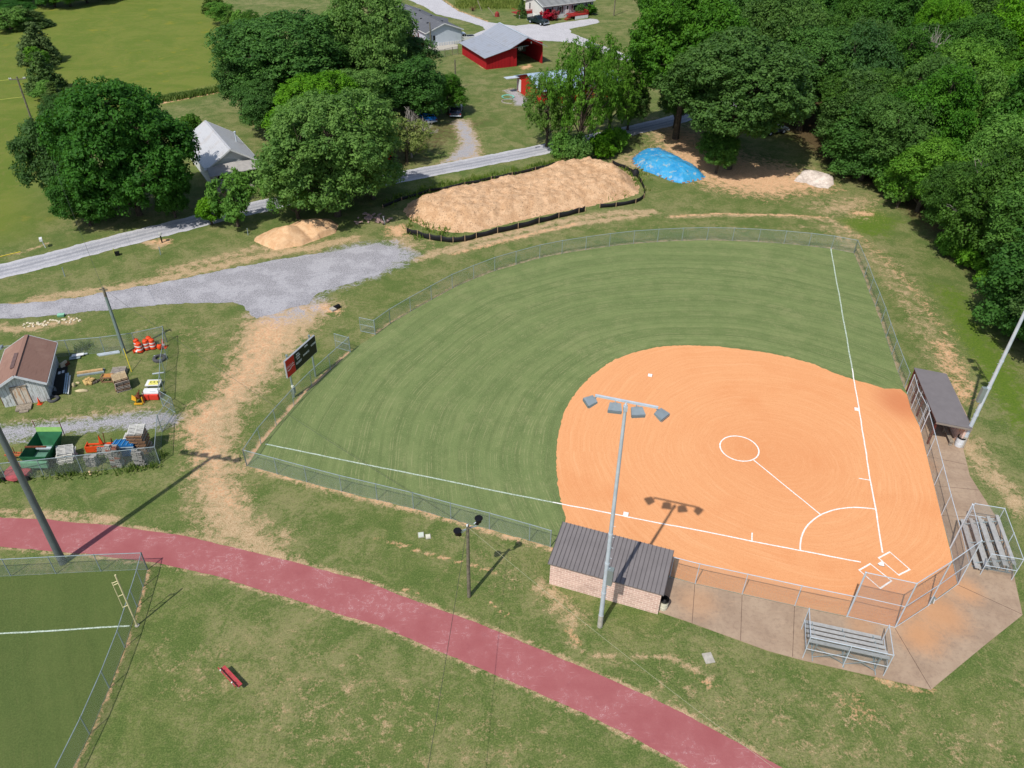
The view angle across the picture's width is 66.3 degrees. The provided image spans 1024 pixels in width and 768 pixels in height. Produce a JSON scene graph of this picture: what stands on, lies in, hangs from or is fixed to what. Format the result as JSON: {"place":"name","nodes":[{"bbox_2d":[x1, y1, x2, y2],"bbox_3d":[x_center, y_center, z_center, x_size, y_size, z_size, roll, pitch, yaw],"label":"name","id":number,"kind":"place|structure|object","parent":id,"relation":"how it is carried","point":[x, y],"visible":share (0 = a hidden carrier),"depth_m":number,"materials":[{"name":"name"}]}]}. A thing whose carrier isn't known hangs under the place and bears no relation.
{"place":"outdoors","nodes":[
{"label":"outdoors","id":0,"kind":"place"},
{"bbox_2d":[0,569,146,767],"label":"field grass","id":1,"kind":"structure","parent":0,"point":[47,681],"depth_m":47.96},
{"bbox_2d":[0,552,147,575],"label":"fence","id":2,"kind":"object","parent":1,"relation":"on","point":[98,565],"visible":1,"depth_m":52.46,"materials":[{"name":"metal"}]},
{"bbox_2d":[55,553,146,767],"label":"fence","id":3,"kind":"object","parent":1,"relation":"on","point":[101,670],"visible":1,"depth_m":45.84,"materials":[{"name":"metal"}]},
{"bbox_2d":[0,517,781,767],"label":"running track","id":4,"kind":"structure","parent":0,"point":[677,736],"depth_m":50.18,"materials":[{"name":"rubber"}]},
{"bbox_2d":[459,22,547,69],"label":"red barn","id":5,"kind":"structure","parent":0,"point":[498,45],"depth_m":155.55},
{"bbox_2d":[0,0,1023,767],"bbox_3d":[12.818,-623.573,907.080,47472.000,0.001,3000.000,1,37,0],"label":"ground","id":6,"kind":"structure","parent":0,"point":[322,688],"depth_m":59.90,"materials":[{"name":"plant"}]},
{"bbox_2d":[0,6,33,31],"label":"tree","id":7,"kind":"object","parent":6,"relation":"on","point":[11,20],"visible":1,"depth_m":168.48,"materials":[{"name":"green plant"}]},
{"bbox_2d":[0,334,58,412],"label":"storage shed","id":8,"kind":"structure","parent":6,"relation":"on","point":[29,365],"depth_m":67.35,"materials":[{"name":"white wood"}]},
{"bbox_2d":[0,345,66,565],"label":"light pole","id":9,"kind":"object","parent":6,"relation":"on","point":[35,506],"visible":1,"depth_m":49.92,"materials":[{"name":"grey metal"}]},
{"bbox_2d":[15,21,63,67],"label":"cedar tree","id":10,"kind":"object","parent":6,"relation":"on","point":[40,41],"visible":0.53,"depth_m":149.26,"materials":[{"name":"green plant"}]},
{"bbox_2d":[19,420,64,467],"bbox_3d":[-36.873,4.885,61.436,2.159,2.403,3.475,0,37,-2],"label":"dumpster","id":11,"kind":"object","parent":6,"relation":"on","point":[43,442],"visible":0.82,"depth_m":61.84,"materials":[{"name":"green paint"}]},
{"bbox_2d":[23,51,70,96],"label":"cedar tree","id":12,"kind":"object","parent":6,"relation":"on","point":[39,69],"visible":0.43,"depth_m":134.63,"materials":[{"name":"green plant"}]},
{"bbox_2d":[5,109,94,188],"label":"maple tree","id":13,"kind":"object","parent":6,"relation":"on","point":[24,146],"visible":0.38,"depth_m":92.95,"materials":[{"name":"green plant"}]},
{"bbox_2d":[41,171,113,225],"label":"maple tree","id":14,"kind":"object","parent":6,"relation":"on","point":[54,193],"visible":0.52,"depth_m":90.92,"materials":[{"name":"green plant"}]},
{"bbox_2d":[0,414,162,480],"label":"yard fence","id":15,"kind":"object","parent":6,"relation":"on","point":[118,461],"visible":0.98,"depth_m":60.39,"materials":[{"name":"metal"}]},
{"bbox_2d":[0,326,166,358],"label":"yard fence","id":16,"kind":"object","parent":6,"relation":"on","point":[104,342],"visible":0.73,"depth_m":73.39,"materials":[{"name":"metal"}]},
{"bbox_2d":[0,337,168,483],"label":"yard weeds","id":17,"kind":"object","parent":6,"relation":"on","point":[134,466],"visible":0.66,"depth_m":61.09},
{"bbox_2d":[34,75,200,217],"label":"maple tree","id":18,"kind":"object","parent":6,"relation":"on","point":[125,142],"visible":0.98,"depth_m":88.80,"materials":[{"name":"green plant"}]},
{"bbox_2d":[148,159,192,217],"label":"maple tree","id":19,"kind":"object","parent":6,"relation":"on","point":[179,199],"visible":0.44,"depth_m":94.88,"materials":[{"name":"green plant"}]},
{"bbox_2d":[154,85,221,101],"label":"garden row","id":20,"kind":"object","parent":6,"relation":"on","point":[179,95],"visible":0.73,"depth_m":136.15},
{"bbox_2d":[0,245,392,318],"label":"gravel lot","id":21,"kind":"structure","parent":6,"relation":"on","point":[258,290],"depth_m":84.04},
{"bbox_2d":[194,195,223,224],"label":"tree","id":22,"kind":"object","parent":6,"relation":"on","point":[203,211],"visible":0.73,"depth_m":93.83,"materials":[{"name":"green plant"}]},
{"bbox_2d":[203,1,233,21],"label":"hedgerow tree","id":23,"kind":"object","parent":6,"relation":"on","point":[216,8],"visible":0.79,"depth_m":176.50,"materials":[{"name":"green plant"}]},
{"bbox_2d":[190,120,258,193],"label":"white cottage","id":24,"kind":"structure","parent":6,"relation":"on","point":[223,150],"depth_m":105.43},
{"bbox_2d":[204,167,256,226],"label":"tree","id":25,"kind":"object","parent":6,"relation":"on","point":[232,208],"visible":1,"depth_m":92.78,"materials":[{"name":"green plant"}]},
{"bbox_2d":[209,39,285,100],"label":"oak tree","id":26,"kind":"object","parent":6,"relation":"on","point":[222,74],"visible":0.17,"depth_m":122.18,"materials":[{"name":"green plant"}]},
{"bbox_2d":[227,73,278,135],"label":"oak tree","id":27,"kind":"object","parent":6,"relation":"on","point":[254,106],"visible":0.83,"depth_m":116.28,"materials":[{"name":"green plant"}]},
{"bbox_2d":[203,8,351,96],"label":"oak tree","id":28,"kind":"object","parent":6,"relation":"on","point":[266,47],"visible":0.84,"depth_m":119.48,"materials":[{"name":"green plant"}]},
{"bbox_2d":[256,154,325,219],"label":"oak tree","id":29,"kind":"object","parent":6,"relation":"on","point":[271,205],"visible":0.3,"depth_m":94.24,"materials":[{"name":"green plant"}]},
{"bbox_2d":[254,218,337,249],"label":"sand pile","id":30,"kind":"object","parent":6,"relation":"on","point":[300,233],"visible":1,"depth_m":92.76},
{"bbox_2d":[283,335,316,397],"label":"scoreboard","id":31,"kind":"object","parent":6,"relation":"on","point":[298,358],"visible":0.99,"depth_m":67.95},
{"bbox_2d":[261,70,363,132],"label":"oak tree","id":32,"kind":"object","parent":6,"relation":"on","point":[295,86],"visible":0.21,"depth_m":110.08,"materials":[{"name":"green plant"}]},
{"bbox_2d":[246,86,403,217],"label":"oak tree","id":33,"kind":"object","parent":6,"relation":"on","point":[328,114],"visible":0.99,"depth_m":90.28,"materials":[{"name":"green plant"}]},
{"bbox_2d":[323,68,394,109],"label":"oak tree","id":34,"kind":"object","parent":6,"relation":"on","point":[373,75],"visible":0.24,"depth_m":118.45,"materials":[{"name":"green plant"}]},
{"bbox_2d":[0,104,734,278],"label":"paved road","id":35,"kind":"structure","parent":6,"relation":"on","point":[49,259],"depth_m":96.25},
{"bbox_2d":[328,136,407,199],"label":"oak tree","id":36,"kind":"object","parent":6,"relation":"on","point":[398,174],"visible":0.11,"depth_m":98.96,"materials":[{"name":"green plant"}]},
{"bbox_2d":[318,0,419,85],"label":"oak tree","id":37,"kind":"object","parent":6,"relation":"on","point":[375,38],"visible":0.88,"depth_m":124.06,"materials":[{"name":"green plant"}]},
{"bbox_2d":[243,450,551,546],"bbox_3d":[-9.056,8.261,58.216,25.022,1.760,0.245,12,38,14],"label":"foul line fence","id":38,"kind":"object","parent":6,"relation":"on","point":[298,477],"visible":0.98,"depth_m":58.02,"materials":[{"name":"metal"}]},
{"bbox_2d":[366,26,443,73],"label":"oak tree","id":39,"kind":"object","parent":6,"relation":"on","point":[420,44],"visible":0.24,"depth_m":132.09,"materials":[{"name":"green plant"}]},
{"bbox_2d":[379,112,434,162],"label":"half bare tree","id":40,"kind":"object","parent":6,"relation":"on","point":[412,133],"visible":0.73,"depth_m":111.08,"materials":[{"name":"green plant"}]},
{"bbox_2d":[379,52,447,118],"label":"oak tree","id":41,"kind":"object","parent":6,"relation":"on","point":[414,84],"visible":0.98,"depth_m":122.84,"materials":[{"name":"green plant"}]},
{"bbox_2d":[398,3,463,46],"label":"house","id":42,"kind":"structure","parent":6,"relation":"on","point":[444,31],"depth_m":167.15,"materials":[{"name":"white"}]},
{"bbox_2d":[428,72,469,114],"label":"oak tree","id":43,"kind":"object","parent":6,"relation":"on","point":[452,90],"visible":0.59,"depth_m":128.04,"materials":[{"name":"green plant"}]},
{"bbox_2d":[453,515,482,597],"bbox_3d":[-2.747,11.211,50.046,1.930,7.010,0.525,-15,40,-20],"label":"wooden light pole","id":44,"kind":"object","parent":6,"relation":"on","point":[458,530],"visible":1,"depth_m":48.79,"materials":[{"name":"brown wood"}]},
{"bbox_2d":[382,160,559,207],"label":"silt fence","id":45,"kind":"object","parent":6,"relation":"on","point":[464,183],"visible":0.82,"depth_m":107.14,"materials":[{"name":"black fabric"}]},
{"bbox_2d":[453,0,525,9],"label":"meadow grass","id":46,"kind":"structure","parent":6,"relation":"on","point":[498,4],"depth_m":200.16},
{"bbox_2d":[406,205,585,242],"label":"silt fence","id":47,"kind":"object","parent":6,"relation":"on","point":[497,230],"visible":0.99,"depth_m":95.16,"materials":[{"name":"black fabric"}]},
{"bbox_2d":[383,156,652,240],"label":"weeds","id":48,"kind":"object","parent":6,"relation":"on","point":[477,177],"visible":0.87,"depth_m":106.99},
{"bbox_2d":[403,156,639,232],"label":"mulch pile","id":49,"kind":"object","parent":6,"relation":"on","point":[563,185],"visible":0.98,"depth_m":101.80,"materials":[{"name":"brown wood"}]},
{"bbox_2d":[521,68,574,146],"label":"willow tree","id":50,"kind":"object","parent":6,"relation":"on","point":[541,115],"visible":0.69,"depth_m":114.67,"materials":[{"name":"green plant"}]},
{"bbox_2d":[512,0,595,19],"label":"mobile home","id":51,"kind":"object","parent":6,"relation":"on","point":[566,8],"visible":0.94,"depth_m":189.48,"materials":[{"name":"white"}]},
{"bbox_2d":[548,132,574,158],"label":"bush","id":52,"kind":"object","parent":6,"relation":"on","point":[558,146],"visible":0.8,"depth_m":114.60,"materials":[{"name":"green plant"}]},
{"bbox_2d":[504,67,620,102],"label":"red cabin","id":53,"kind":"object","parent":6,"relation":"on","point":[522,83],"visible":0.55,"depth_m":138.52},
{"bbox_2d":[564,131,593,158],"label":"bush","id":54,"kind":"object","parent":6,"relation":"on","point":[581,148],"visible":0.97,"depth_m":113.25,"materials":[{"name":"green plant"}]},
{"bbox_2d":[539,32,632,137],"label":"willow tree","id":55,"kind":"object","parent":6,"relation":"on","point":[592,71],"visible":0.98,"depth_m":108.68,"materials":[{"name":"green plant"}]},
{"bbox_2d":[589,129,617,158],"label":"bush","id":56,"kind":"object","parent":6,"relation":"on","point":[601,143],"visible":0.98,"depth_m":114.70,"materials":[{"name":"green plant"}]},
{"bbox_2d":[573,43,647,127],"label":"willow tree","id":57,"kind":"object","parent":6,"relation":"on","point":[626,71],"visible":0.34,"depth_m":118.85,"materials":[{"name":"green plant"}]},
{"bbox_2d":[548,522,673,613],"bbox_3d":[6.540,12.281,52.489,7.698,2.680,3.525,12,38,15],"label":"dugout","id":58,"kind":"object","parent":6,"relation":"on","point":[576,561],"visible":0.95,"depth_m":51.69,"materials":[{"name":"metal"}]},
{"bbox_2d":[583,394,669,627],"bbox_3d":[5.604,8.162,44.990,4.488,18.222,0.936,11,38,12],"label":"light pole","id":59,"kind":"object","parent":6,"relation":"on","point":[660,414],"visible":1,"depth_m":40.87,"materials":[{"name":"metal"}]},
{"bbox_2d":[613,72,651,129],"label":"oak tree","id":60,"kind":"object","parent":6,"relation":"on","point":[643,105],"visible":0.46,"depth_m":121.98,"materials":[{"name":"green plant"}]},
{"bbox_2d":[632,148,704,183],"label":"tarp mound","id":61,"kind":"object","parent":6,"relation":"on","point":[664,164],"visible":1,"depth_m":111.58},
{"bbox_2d":[626,0,751,139],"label":"oak tree","id":62,"kind":"object","parent":6,"relation":"on","point":[693,23],"visible":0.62,"depth_m":110.36,"materials":[{"name":"green plant"}]},
{"bbox_2d":[695,130,740,173],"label":"oak tree","id":63,"kind":"object","parent":6,"relation":"on","point":[722,150],"visible":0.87,"depth_m":108.57,"materials":[{"name":"green plant"}]},
{"bbox_2d":[650,25,820,169],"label":"oak tree","id":64,"kind":"object","parent":6,"relation":"on","point":[750,74],"visible":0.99,"depth_m":101.77,"materials":[{"name":"green plant"}]},
{"bbox_2d":[669,556,854,615],"bbox_3d":[16.324,13.372,51.755,11.621,2.130,0.160,10,38,12],"label":"dugout fence","id":65,"kind":"object","parent":6,"relation":"on","point":[697,574],"visible":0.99,"depth_m":51.67,"materials":[{"name":"metal"}]},
{"bbox_2d":[741,0,829,89],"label":"oak tree","id":66,"kind":"object","parent":6,"relation":"on","point":[766,18],"visible":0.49,"depth_m":123.55,"materials":[{"name":"green plant"}]},
{"bbox_2d":[794,170,833,187],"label":"lime pile","id":67,"kind":"object","parent":6,"relation":"on","point":[818,179],"visible":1,"depth_m":110.11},
{"bbox_2d":[773,25,866,130],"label":"oak tree","id":68,"kind":"object","parent":6,"relation":"on","point":[825,43],"visible":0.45,"depth_m":117.73,"materials":[{"name":"green plant"}]},
{"bbox_2d":[658,392,1022,689],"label":"concrete walkway","id":69,"kind":"structure","parent":6,"relation":"on","point":[945,635],"depth_m":51.18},
{"bbox_2d":[801,608,893,675],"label":"bleachers","id":70,"kind":"object","parent":69,"relation":"on","point":[811,640],"visible":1,"depth_m":48.30,"materials":[{"name":"metal"}]},
{"bbox_2d":[906,368,971,445],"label":"dugout","id":71,"kind":"object","parent":69,"relation":"on","point":[942,399],"visible":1,"depth_m":66.20,"materials":[{"name":"grey metal"}]},
{"bbox_2d":[960,503,1023,579],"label":"bleachers","id":72,"kind":"object","parent":69,"relation":"on","point":[990,549],"visible":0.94,"depth_m":55.20,"materials":[{"name":"metal"}]},
{"bbox_2d":[809,66,898,149],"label":"wood edge tree","id":73,"kind":"object","parent":6,"relation":"on","point":[860,94],"visible":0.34,"depth_m":108.51,"materials":[{"name":"green plant"}]},
{"bbox_2d":[834,0,875,22],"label":"woodland tree","id":74,"kind":"object","parent":6,"relation":"on","point":[850,10],"visible":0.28,"depth_m":139.59,"materials":[{"name":"green plant"}]},
{"bbox_2d":[815,19,906,116],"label":"woodland tree","id":75,"kind":"object","parent":6,"relation":"on","point":[880,56],"visible":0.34,"depth_m":116.27,"materials":[{"name":"green plant"}]},
{"bbox_2d":[818,100,917,180],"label":"wood edge tree","id":76,"kind":"object","parent":6,"relation":"on","point":[862,167],"visible":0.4,"depth_m":107.49,"materials":[{"name":"green plant"}]},
{"bbox_2d":[817,66,919,136],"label":"woodland tree","id":77,"kind":"object","parent":6,"relation":"on","point":[831,91],"visible":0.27,"depth_m":109.88,"materials":[{"name":"green plant"}]},
{"bbox_2d":[854,94,940,167],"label":"wood edge tree","id":78,"kind":"object","parent":6,"relation":"on","point":[899,135],"visible":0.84,"depth_m":101.56,"materials":[{"name":"green plant"}]},
{"bbox_2d":[868,0,929,32],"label":"woodland tree","id":79,"kind":"object","parent":6,"relation":"on","point":[902,13],"visible":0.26,"depth_m":139.06,"materials":[{"name":"green plant"}]},
{"bbox_2d":[883,171,917,207],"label":"undergrowth bush","id":80,"kind":"object","parent":6,"relation":"on","point":[890,196],"visible":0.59,"depth_m":101.88,"materials":[{"name":"green plant"}]},
{"bbox_2d":[867,23,936,73],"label":"woodland tree","id":81,"kind":"object","parent":6,"relation":"on","point":[924,45],"visible":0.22,"depth_m":118.22,"materials":[{"name":"green plant"}]},
{"bbox_2d":[884,131,975,211],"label":"wood edge tree","id":82,"kind":"object","parent":6,"relation":"on","point":[923,152],"visible":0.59,"depth_m":97.86,"materials":[{"name":"green plant"}]},
{"bbox_2d":[907,374,959,544],"bbox_3d":[33.660,5.457,62.800,0.395,2.180,18.821,9,37,10],"label":"dugout fence","id":83,"kind":"object","parent":6,"relation":"on","point":[914,397],"visible":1,"depth_m":61.36,"materials":[{"name":"metal"}]},
{"bbox_2d":[885,60,985,163],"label":"woodland tree","id":84,"kind":"object","parent":6,"relation":"on","point":[948,111],"visible":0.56,"depth_m":100.26,"materials":[{"name":"green plant"}]},
{"bbox_2d":[901,52,983,124],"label":"woodland tree","id":85,"kind":"object","parent":6,"relation":"on","point":[923,69],"visible":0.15,"depth_m":107.94,"materials":[{"name":"green plant"}]},
{"bbox_2d":[912,0,976,37],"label":"woodland tree","id":86,"kind":"object","parent":6,"relation":"on","point":[953,8],"visible":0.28,"depth_m":131.64,"materials":[{"name":"green plant"}]},
{"bbox_2d":[933,228,966,257],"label":"undergrowth bush","id":87,"kind":"object","parent":6,"relation":"on","point":[947,247],"visible":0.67,"depth_m":91.40,"materials":[{"name":"green plant"}]},
{"bbox_2d":[916,160,987,232],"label":"wood edge tree","id":88,"kind":"object","parent":6,"relation":"on","point":[936,200],"visible":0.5,"depth_m":90.23,"materials":[{"name":"green plant"}]},
{"bbox_2d":[902,34,1008,115],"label":"woodland tree","id":89,"kind":"object","parent":6,"relation":"on","point":[985,57],"visible":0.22,"depth_m":112.46,"materials":[{"name":"green plant"}]},
{"bbox_2d":[927,12,1019,70],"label":"woodland tree","id":90,"kind":"object","parent":6,"relation":"on","point":[1009,40],"visible":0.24,"depth_m":124.44,"materials":[{"name":"green plant"}]},
{"bbox_2d":[952,233,995,268],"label":"undergrowth bush","id":91,"kind":"object","parent":6,"relation":"on","point":[968,256],"visible":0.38,"depth_m":88.55,"materials":[{"name":"green plant"}]},
{"bbox_2d":[936,134,1023,270],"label":"wood edge tree","id":92,"kind":"object","parent":6,"relation":"on","point":[984,178],"visible":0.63,"depth_m":84.21,"materials":[{"name":"green plant"}]},
{"bbox_2d":[946,0,1017,53],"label":"woodland tree","id":93,"kind":"object","parent":6,"relation":"on","point":[980,7],"visible":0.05,"depth_m":133.77,"materials":[{"name":"green plant"}]},
{"bbox_2d":[952,106,1023,178],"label":"woodland tree","id":94,"kind":"object","parent":6,"relation":"on","point":[1013,125],"visible":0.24,"depth_m":95.50,"materials":[{"name":"green plant"}]},
{"bbox_2d":[960,68,1022,149],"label":"woodland tree","id":95,"kind":"object","parent":6,"relation":"on","point":[998,91],"visible":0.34,"depth_m":104.97,"materials":[{"name":"green plant"}]},
{"bbox_2d":[961,311,1023,447],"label":"light pole","id":96,"kind":"object","parent":6,"relation":"on","point":[982,395],"visible":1,"depth_m":61.30,"materials":[{"name":"metal"}]},
{"bbox_2d":[971,226,1023,339],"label":"wood edge tree","id":97,"kind":"object","parent":6,"relation":"on","point":[1005,273],"visible":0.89,"depth_m":75.89,"materials":[{"name":"green plant"}]},
{"bbox_2d":[974,65,1023,157],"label":"woodland tree","id":98,"kind":"object","parent":6,"relation":"on","point":[1015,103],"visible":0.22,"depth_m":101.25,"materials":[{"name":"green plant"}]},
{"bbox_2d":[978,178,1023,284],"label":"wood edge tree","id":99,"kind":"object","parent":6,"relation":"on","point":[1011,199],"visible":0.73,"depth_m":79.76,"materials":[{"name":"green plant"}]},
{"bbox_2d":[983,0,1023,59],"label":"woodland tree","id":100,"kind":"object","parent":6,"relation":"on","point":[1010,18],"visible":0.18,"depth_m":125.40,"materials":[{"name":"green plant"}]},
{"bbox_2d":[410,0,628,59],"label":"road","id":101,"kind":"structure","parent":0,"point":[561,32],"depth_m":183.31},
{"bbox_2d":[247,240,955,624],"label":"outfield grass","id":102,"kind":"structure","parent":0,"point":[479,382],"depth_m":75.23,"materials":[{"name":"plant"}]},
{"bbox_2d":[242,337,350,465],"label":"scoreboard fence","id":103,"kind":"object","parent":102,"relation":"on","point":[291,390],"visible":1,"depth_m":66.99,"materials":[{"name":"metal"}]},
{"bbox_2d":[373,227,857,334],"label":"outfield fence","id":104,"kind":"object","parent":102,"relation":"on","point":[473,270],"visible":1,"depth_m":92.39,"materials":[{"name":"metal"}]},
{"bbox_2d":[854,241,910,387],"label":"foul line fence","id":105,"kind":"object","parent":102,"relation":"on","point":[883,315],"visible":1,"depth_m":79.67,"materials":[{"name":"metal"}]},
{"bbox_2d":[556,345,956,626],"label":"infield dirt","id":106,"kind":"structure","parent":0,"point":[797,422],"depth_m":61.85,"materials":[{"name":"soil"}]},
{"bbox_2d":[846,503,982,627],"bbox_3d":[27.253,12.257,51.587,11.369,4.480,2.404,-20,42,-26],"label":"backstop fence","id":107,"kind":"object","parent":106,"relation":"on","point":[944,573],"visible":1,"depth_m":50.36,"materials":[{"name":"metal"}]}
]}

